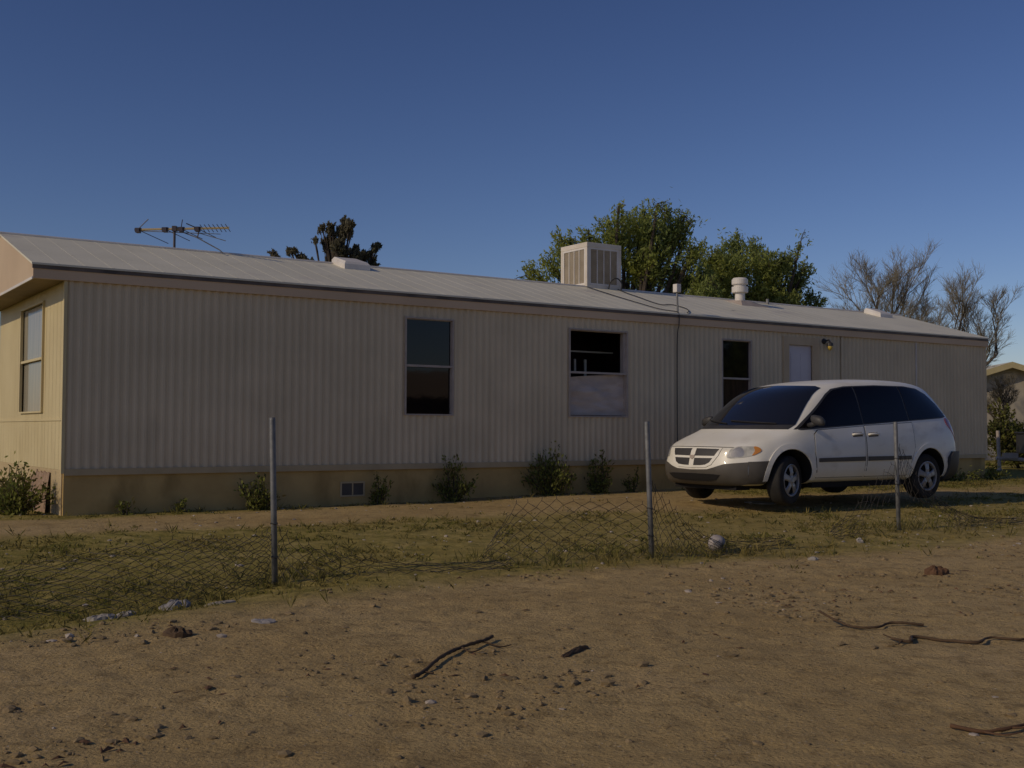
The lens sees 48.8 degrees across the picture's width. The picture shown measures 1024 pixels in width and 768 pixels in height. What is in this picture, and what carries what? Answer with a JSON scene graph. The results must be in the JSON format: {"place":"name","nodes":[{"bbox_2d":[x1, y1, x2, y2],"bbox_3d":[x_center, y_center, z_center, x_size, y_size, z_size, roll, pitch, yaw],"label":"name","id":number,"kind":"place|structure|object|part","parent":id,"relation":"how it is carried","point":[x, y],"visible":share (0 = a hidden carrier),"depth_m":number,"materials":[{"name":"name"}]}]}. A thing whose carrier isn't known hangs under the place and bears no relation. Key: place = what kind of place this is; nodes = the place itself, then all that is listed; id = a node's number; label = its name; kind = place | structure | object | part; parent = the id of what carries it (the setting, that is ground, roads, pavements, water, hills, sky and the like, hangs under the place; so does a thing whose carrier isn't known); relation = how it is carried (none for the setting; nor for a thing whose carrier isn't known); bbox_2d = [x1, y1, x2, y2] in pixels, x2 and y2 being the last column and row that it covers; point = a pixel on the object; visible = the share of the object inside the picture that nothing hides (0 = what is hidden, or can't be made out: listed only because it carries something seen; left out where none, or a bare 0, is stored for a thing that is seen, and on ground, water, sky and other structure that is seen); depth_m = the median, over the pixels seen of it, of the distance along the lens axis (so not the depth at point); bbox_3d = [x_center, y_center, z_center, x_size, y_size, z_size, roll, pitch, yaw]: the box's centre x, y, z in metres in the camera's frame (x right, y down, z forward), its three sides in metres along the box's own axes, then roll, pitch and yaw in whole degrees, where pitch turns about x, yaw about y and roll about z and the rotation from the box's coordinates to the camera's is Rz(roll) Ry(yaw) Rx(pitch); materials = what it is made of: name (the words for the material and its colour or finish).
{"place":"outdoors","nodes":[
{"label":"outdoors","id":0,"kind":"place"},
{"bbox_2d":[0,460,1023,767],"bbox_3d":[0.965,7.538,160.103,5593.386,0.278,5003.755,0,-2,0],"label":"ground","id":1,"kind":"structure","parent":0,"point":[884,708],"depth_m":5.93,"materials":[{"name":"soil"}]},
{"bbox_2d":[0,456,19,498],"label":"shrub","id":2,"kind":"object","parent":1,"relation":"on","point":[5,473],"visible":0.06,"depth_m":14.45,"materials":[{"name":"green plant"}]},
{"bbox_2d":[0,451,55,514],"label":"shrub","id":3,"kind":"object","parent":1,"relation":"on","point":[17,502],"visible":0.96,"depth_m":13.51,"materials":[{"name":"green plant"}]},
{"bbox_2d":[83,613,117,621],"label":"litter","id":4,"kind":"object","parent":1,"relation":"on","point":[99,617],"visible":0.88,"depth_m":7.14,"materials":[{"name":"white paper"}]},
{"bbox_2d":[114,497,135,514],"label":"shrub","id":5,"kind":"object","parent":1,"relation":"on","point":[123,508],"visible":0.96,"depth_m":13.71,"materials":[{"name":"green plant"}]},
{"bbox_2d":[116,610,135,617],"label":"litter","id":6,"kind":"object","parent":1,"relation":"on","point":[128,613],"visible":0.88,"depth_m":7.36,"materials":[{"name":"white paper"}]},
{"bbox_2d":[158,599,190,610],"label":"litter","id":7,"kind":"object","parent":1,"relation":"on","point":[171,602],"visible":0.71,"depth_m":7.67,"materials":[{"name":"white paper"}]},
{"bbox_2d":[162,626,192,637],"bbox_3d":[-1.839,1.359,6.197,0.180,0.059,0.131,0,-2,0],"label":"dark clod","id":8,"kind":"object","parent":1,"relation":"on","point":[175,632],"visible":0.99,"depth_m":6.17,"materials":[{"name":"brown soil"}]},
{"bbox_2d":[172,497,189,511],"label":"shrub","id":9,"kind":"object","parent":1,"relation":"on","point":[180,506],"visible":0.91,"depth_m":14.09,"materials":[{"name":"green plant"}]},
{"bbox_2d":[204,600,235,605],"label":"litter","id":10,"kind":"object","parent":1,"relation":"on","point":[226,601],"visible":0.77,"depth_m":7.62,"materials":[{"name":"white paper"}]},
{"bbox_2d":[234,472,285,510],"bbox_3d":[-3.271,1.394,14.564,0.650,0.520,0.358,1,-3,-26],"label":"shrub","id":11,"kind":"object","parent":1,"relation":"on","point":[256,500],"visible":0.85,"depth_m":14.54,"materials":[{"name":"green plant"}]},
{"bbox_2d":[251,618,275,623],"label":"litter","id":12,"kind":"object","parent":1,"relation":"on","point":[264,621],"visible":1,"depth_m":6.63,"materials":[{"name":"white paper"}]},
{"bbox_2d":[269,417,279,583],"bbox_3d":[-1.839,0.981,8.758,0.105,1.442,0.064,0,-2,0],"label":"fence post","id":13,"kind":"object","parent":1,"relation":"on","point":[273,499],"visible":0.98,"depth_m":8.75,"materials":[{"name":"metal"}]},
{"bbox_2d":[0,528,271,620],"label":"chain link mesh","id":14,"kind":"object","parent":13,"relation":"attached to","point":[97,558],"visible":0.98,"depth_m":8.21,"materials":[{"name":"metal"}]},
{"bbox_2d":[278,529,511,583],"bbox_3d":[-0.884,1.345,9.025,1.943,0.406,0.381,1,-2,-21],"label":"chain link mesh","id":15,"kind":"object","parent":13,"relation":"attached to","point":[453,569],"visible":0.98,"depth_m":8.96,"materials":[{"name":"metal"}]},
{"bbox_2d":[267,215,382,265],"bbox_3d":[-6.348,-1.497,38.272,3.907,8.527,2.163,0,-2,0],"label":"pine tree","id":16,"kind":"object","parent":1,"relation":"on","point":[333,243],"visible":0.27,"depth_m":38.03,"materials":[{"name":"green plant"}]},
{"bbox_2d":[368,471,392,504],"bbox_3d":[-1.816,1.446,15.585,0.348,0.486,0.234,-2,-3,42],"label":"shrub","id":17,"kind":"object","parent":1,"relation":"on","point":[378,496],"visible":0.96,"depth_m":15.57,"materials":[{"name":"green plant"}]},
{"bbox_2d":[431,454,477,501],"bbox_3d":[-0.821,1.352,16.230,0.700,0.717,0.412,0,-2,0],"label":"shrub","id":18,"kind":"object","parent":1,"relation":"on","point":[456,492],"visible":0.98,"depth_m":16.19,"materials":[{"name":"green plant"}]},
{"bbox_2d":[411,635,510,678],"bbox_3d":[-0.263,1.347,5.609,0.167,0.045,0.962,-1,-3,28],"label":"branch","id":19,"kind":"object","parent":1,"relation":"on","point":[432,663],"visible":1,"depth_m":5.70,"materials":[{"name":"brown wood"}]},
{"bbox_2d":[0,231,989,515],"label":"mobile home","id":20,"kind":"object","parent":1,"relation":"on","point":[152,379],"visible":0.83,"depth_m":15.95,"materials":[{"name":"paint"}]},
{"bbox_2d":[19,300,44,413],"bbox_3d":[-6.390,-0.330,15.060,0.064,1.439,1.454,2,-3,-34],"label":"window","id":21,"kind":"structure","parent":20,"relation":"in","point":[34,327],"depth_m":15.14,"materials":[{"name":"glass"}]},
{"bbox_2d":[134,219,230,252],"bbox_3d":[-4.883,-2.073,17.285,1.391,0.675,1.422,0,-2,0],"label":"tv antenna","id":22,"kind":"object","parent":20,"relation":"attached to","point":[176,229],"visible":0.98,"depth_m":16.69,"materials":[{"name":"grey metal"}]},
{"bbox_2d":[404,316,453,415],"bbox_3d":[-1.207,-0.249,16.308,0.804,1.409,0.080,2,-3,-34],"label":"window","id":23,"kind":"structure","parent":20,"relation":"in","point":[429,342],"depth_m":16.33,"materials":[{"name":"glass"}]},
{"bbox_2d":[561,242,620,289],"bbox_3d":[1.482,-2.134,21.210,0.810,0.900,0.810,2,-3,-34],"label":"evaporative cooler","id":24,"kind":"object","parent":20,"relation":"on","point":[592,265],"visible":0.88,"depth_m":20.92,"materials":[{"name":"paint"}]},
{"bbox_2d":[568,328,627,417],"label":"window","id":25,"kind":"structure","parent":20,"relation":"in","point":[597,359],"depth_m":18.33,"materials":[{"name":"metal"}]},
{"bbox_2d":[608,278,621,289],"bbox_3d":[1.926,-1.853,20.930,0.308,0.223,0.084,1,-3,-30],"label":"hose","id":26,"kind":"object","parent":20,"relation":"on","point":[612,280],"visible":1,"depth_m":20.88,"materials":[{"name":"grey"}]},
{"bbox_2d":[586,286,679,440],"bbox_3d":[1.991,-0.249,19.628,0.252,3.140,2.189,2,-3,-42],"label":"cable","id":27,"kind":"object","parent":20,"relation":"attached to","point":[677,346],"visible":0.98,"depth_m":18.94,"materials":[{"name":"grey plastic"}]},
{"bbox_2d":[618,289,688,312],"bbox_3d":[2.530,-1.482,20.088,0.460,0.649,2.154,2,-3,-35],"label":"cable","id":28,"kind":"object","parent":20,"relation":"on","point":[654,302],"visible":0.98,"depth_m":19.88,"materials":[{"name":"grey plastic"}]},
{"bbox_2d":[722,338,751,407],"bbox_3d":[3.912,-0.096,19.741,0.724,1.369,0.080,2,-3,-34],"label":"window","id":29,"kind":"structure","parent":20,"relation":"in","point":[736,353],"depth_m":19.76,"materials":[{"name":"glass"}]},
{"bbox_2d":[789,345,810,381],"bbox_3d":[5.267,0.311,20.627,0.625,2.040,0.095,2,-3,-34],"label":"door","id":30,"kind":"structure","parent":20,"relation":"in","point":[799,356],"depth_m":20.68,"materials":[{"name":"paint"}]},
{"bbox_2d":[0,564,1010,767],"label":"leaf crumbs","id":31,"kind":"object","parent":1,"relation":"on","point":[107,748],"visible":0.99,"depth_m":4.89,"materials":[{"name":"brown plant"}]},
{"bbox_2d":[0,476,1023,643],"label":"weeds","id":32,"kind":"object","parent":1,"relation":"on","point":[321,573],"visible":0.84,"depth_m":10.49,"materials":[{"name":"green plant"}]},
{"bbox_2d":[0,535,1023,767],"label":"dirt clods","id":33,"kind":"object","parent":1,"relation":"on","point":[407,699],"visible":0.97,"depth_m":5.48,"materials":[{"name":"brown soil"}]},
{"bbox_2d":[519,441,581,495],"bbox_3d":[0.573,1.286,17.148,0.991,0.853,0.669,0,-2,0],"label":"shrub","id":34,"kind":"object","parent":1,"relation":"on","point":[548,485],"visible":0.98,"depth_m":17.09,"materials":[{"name":"green plant"}]},
{"bbox_2d":[561,645,588,657],"bbox_3d":[0.320,1.371,5.800,0.056,0.030,0.280,-1,-3,31],"label":"bark piece","id":35,"kind":"object","parent":1,"relation":"on","point":[575,650],"visible":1,"depth_m":5.78,"materials":[{"name":"brown wood"}]},
{"bbox_2d":[584,449,613,493],"bbox_3d":[1.371,1.379,17.673,0.488,0.709,0.370,0,-2,0],"label":"shrub","id":36,"kind":"object","parent":1,"relation":"on","point":[595,484],"visible":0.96,"depth_m":17.65,"materials":[{"name":"green plant"}]},
{"bbox_2d":[516,187,734,298],"bbox_3d":[3.252,-1.632,34.233,6.794,8.545,3.528,0,-2,0],"label":"mesquite tree","id":37,"kind":"object","parent":1,"relation":"on","point":[643,268],"visible":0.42,"depth_m":33.83,"materials":[{"name":"green plant"}]},
{"bbox_2d":[621,467,640,491],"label":"shrub","id":38,"kind":"object","parent":1,"relation":"on","point":[628,484],"visible":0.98,"depth_m":18.03,"materials":[{"name":"green plant"}]},
{"bbox_2d":[644,421,656,557],"bbox_3d":[1.238,1.015,10.089,0.108,1.359,0.065,0,-2,0],"label":"fence post","id":39,"kind":"object","parent":1,"relation":"on","point":[649,508],"visible":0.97,"depth_m":10.08,"materials":[{"name":"metal"}]},
{"bbox_2d":[476,496,650,564],"bbox_3d":[0.458,1.251,9.756,1.670,0.562,0.287,1,-2,-18],"label":"chain link mesh","id":40,"kind":"object","parent":39,"relation":"attached to","point":[496,533],"visible":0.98,"depth_m":9.79,"materials":[{"name":"metal"}]},
{"bbox_2d":[652,482,794,556],"bbox_3d":[2.074,1.230,10.583,1.942,0.689,0.406,2,-3,-42],"label":"chain link mesh","id":41,"kind":"object","parent":39,"relation":"attached to","point":[750,541],"visible":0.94,"depth_m":10.22,"materials":[{"name":"metal"}]},
{"bbox_2d":[708,535,725,551],"bbox_3d":[1.925,1.498,10.609,0.164,0.164,0.164,18,17,-10],"label":"ball","id":42,"kind":"object","parent":1,"relation":"on","point":[719,538],"visible":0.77,"depth_m":10.55,"materials":[{"name":"leather"}]},
{"bbox_2d":[744,501,775,503],"bbox_3d":[3.618,1.726,16.424,0.467,0.044,0.270,0,-2,16],"label":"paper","id":43,"kind":"object","parent":1,"relation":"on","point":[758,502],"visible":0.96,"depth_m":16.39,"materials":[{"name":"white paper"}]},
{"bbox_2d":[697,227,828,306],"bbox_3d":[8.236,-1.293,37.130,4.835,8.125,2.988,0,-2,0],"label":"mesquite tree","id":44,"kind":"object","parent":1,"relation":"on","point":[766,273],"visible":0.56,"depth_m":36.62,"materials":[{"name":"green plant"}]},
{"bbox_2d":[665,380,958,504],"bbox_3d":[4.425,0.800,16.627,4.795,1.760,2.360,2,-3,-33],"label":"minivan","id":45,"kind":"object","parent":1,"relation":"on","point":[783,443],"visible":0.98,"depth_m":15.67,"materials":[{"name":"white paint"}]},
{"bbox_3d":[4.353,0.319,15.588,1.241,0.591,0.188,2,-3,-33],"label":"front window","id":46,"kind":"part","parent":45,"relation":"part of","materials":[{"name":"black glass"}]},
{"bbox_3d":[4.512,0.928,15.520,1.040,0.712,0.091,2,-3,-33],"label":"front door","id":47,"kind":"part","parent":45,"relation":"part of","materials":[{"name":"white paint"}]},
{"bbox_3d":[5.297,0.300,16.220,1.010,0.544,0.200,2,-3,-33],"label":"sliding door window","id":48,"kind":"part","parent":45,"relation":"part of","materials":[{"name":"black glass"}]},
{"bbox_3d":[5.401,0.926,16.109,1.070,0.769,0.100,2,-3,-33],"label":"sliding door","id":49,"kind":"part","parent":45,"relation":"part of","materials":[{"name":"white paint"}]},
{"bbox_3d":[6.095,0.297,16.791,0.957,0.487,0.199,2,-3,-38],"label":"rear quarter window","id":50,"kind":"part","parent":45,"relation":"part of","materials":[{"name":"black glass"}]},
{"bbox_2d":[808,556,818,560],"bbox_3d":[2.662,1.543,9.983,0.084,0.037,0.091,-2,-3,43],"label":"paper","id":51,"kind":"object","parent":1,"relation":"on","point":[813,558],"visible":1,"depth_m":9.95,"materials":[{"name":"white paper"}]},
{"bbox_2d":[856,538,863,542],"bbox_3d":[3.563,1.600,11.568,0.062,0.054,0.162,0,-2,9],"label":"paper","id":52,"kind":"object","parent":1,"relation":"on","point":[859,540],"visible":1,"depth_m":11.51,"materials":[{"name":"white paper"}]},
{"bbox_2d":[819,610,923,628],"bbox_3d":[2.138,1.393,6.656,0.577,0.069,0.314,0,-2,0],"label":"stick","id":53,"kind":"object","parent":1,"relation":"on","point":[874,627],"visible":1,"depth_m":6.64,"materials":[{"name":"brown wood"}]},
{"bbox_2d":[816,236,974,327],"bbox_3d":[11.389,-0.909,34.061,5.147,7.122,3.377,-1,-2,17],"label":"bare tree","id":54,"kind":"object","parent":1,"relation":"on","point":[894,282],"visible":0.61,"depth_m":33.79,"materials":[{"name":"brown plant"}]},
{"bbox_2d":[893,422,902,529],"bbox_3d":[4.303,1.096,12.586,0.090,1.349,0.063,0,-2,0],"label":"fence post","id":55,"kind":"object","parent":1,"relation":"on","point":[896,462],"visible":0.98,"depth_m":12.57,"materials":[{"name":"metal"}]},
{"bbox_2d":[830,463,897,538],"bbox_3d":[3.782,1.195,12.085,1.408,0.830,0.265,2,-3,-38],"label":"chain link mesh","id":56,"kind":"object","parent":55,"relation":"attached to","point":[834,531],"visible":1,"depth_m":12.12,"materials":[{"name":"metal"}]},
{"bbox_2d":[898,444,1022,529],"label":"chain link mesh","id":57,"kind":"object","parent":55,"relation":"attached to","point":[996,520],"visible":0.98,"depth_m":12.78,"materials":[{"name":"metal"}]},
{"bbox_2d":[883,634,1023,644],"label":"stick","id":58,"kind":"object","parent":1,"relation":"on","point":[911,640],"visible":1,"depth_m":6.20,"materials":[{"name":"brown wood"}]},
{"bbox_2d":[900,259,1023,368],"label":"bare tree","id":59,"kind":"object","parent":1,"relation":"on","point":[958,301],"visible":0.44,"depth_m":31.70,"materials":[{"name":"brown plant"}]},
{"bbox_2d":[950,465,983,480],"bbox_3d":[8.941,1.792,22.706,0.996,0.371,0.619,0,-2,0],"label":"shrub","id":60,"kind":"object","parent":1,"relation":"on","point":[960,477],"visible":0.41,"depth_m":22.65,"materials":[{"name":"green plant"}]},
{"bbox_2d":[950,723,1023,735],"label":"twig","id":61,"kind":"object","parent":1,"relation":"on","point":[991,731],"visible":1,"depth_m":4.32,"materials":[{"name":"brown wood"}]},
{"bbox_2d":[973,465,1011,479],"bbox_3d":[9.940,1.827,23.323,0.869,0.337,0.471,0,-2,0],"label":"shrub","id":62,"kind":"object","parent":1,"relation":"on","point":[993,473],"visible":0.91,"depth_m":23.29,"materials":[{"name":"green plant"}]},
{"bbox_2d":[987,373,1019,461],"bbox_3d":[15.058,1.169,35.063,1.522,3.080,1.211,0,-2,0],"label":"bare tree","id":63,"kind":"object","parent":1,"relation":"on","point":[1001,388],"visible":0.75,"depth_m":35.01,"materials":[{"name":"green plant"}]},
{"bbox_2d":[985,397,1023,467],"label":"dark shrub","id":64,"kind":"object","parent":1,"relation":"on","point":[1007,435],"visible":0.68,"depth_m":30.12,"materials":[{"name":"green plant"}]},
{"bbox_2d":[985,362,1023,459],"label":"neighbour house","id":65,"kind":"structure","parent":1,"relation":"on","point":[1008,368],"depth_m":38.49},
{"bbox_2d":[996,431,1023,469],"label":"utility trailer","id":66,"kind":"object","parent":1,"relation":"on","point":[1019,449],"visible":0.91,"depth_m":28.52,"materials":[{"name":"metal"}]},
{"bbox_2d":[0,0,1023,365],"label":"sky","id":67,"kind":"structure","parent":0,"point":[455,136],"materials":[{"name":"blue"}]},
{"bbox_2d":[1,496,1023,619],"bbox_3d":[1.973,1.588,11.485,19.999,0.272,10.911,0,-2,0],"label":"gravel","id":68,"kind":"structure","parent":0,"point":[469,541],"depth_m":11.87,"materials":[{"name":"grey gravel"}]},
{"bbox_2d":[924,565,948,575],"bbox_3d":[3.415,1.497,9.084,0.187,0.079,0.138,2,-3,-33],"label":"rock","id":69,"kind":"object","parent":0,"point":[935,570],"visible":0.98,"depth_m":9.05,"materials":[{"name":"brown stone"}]}
]}

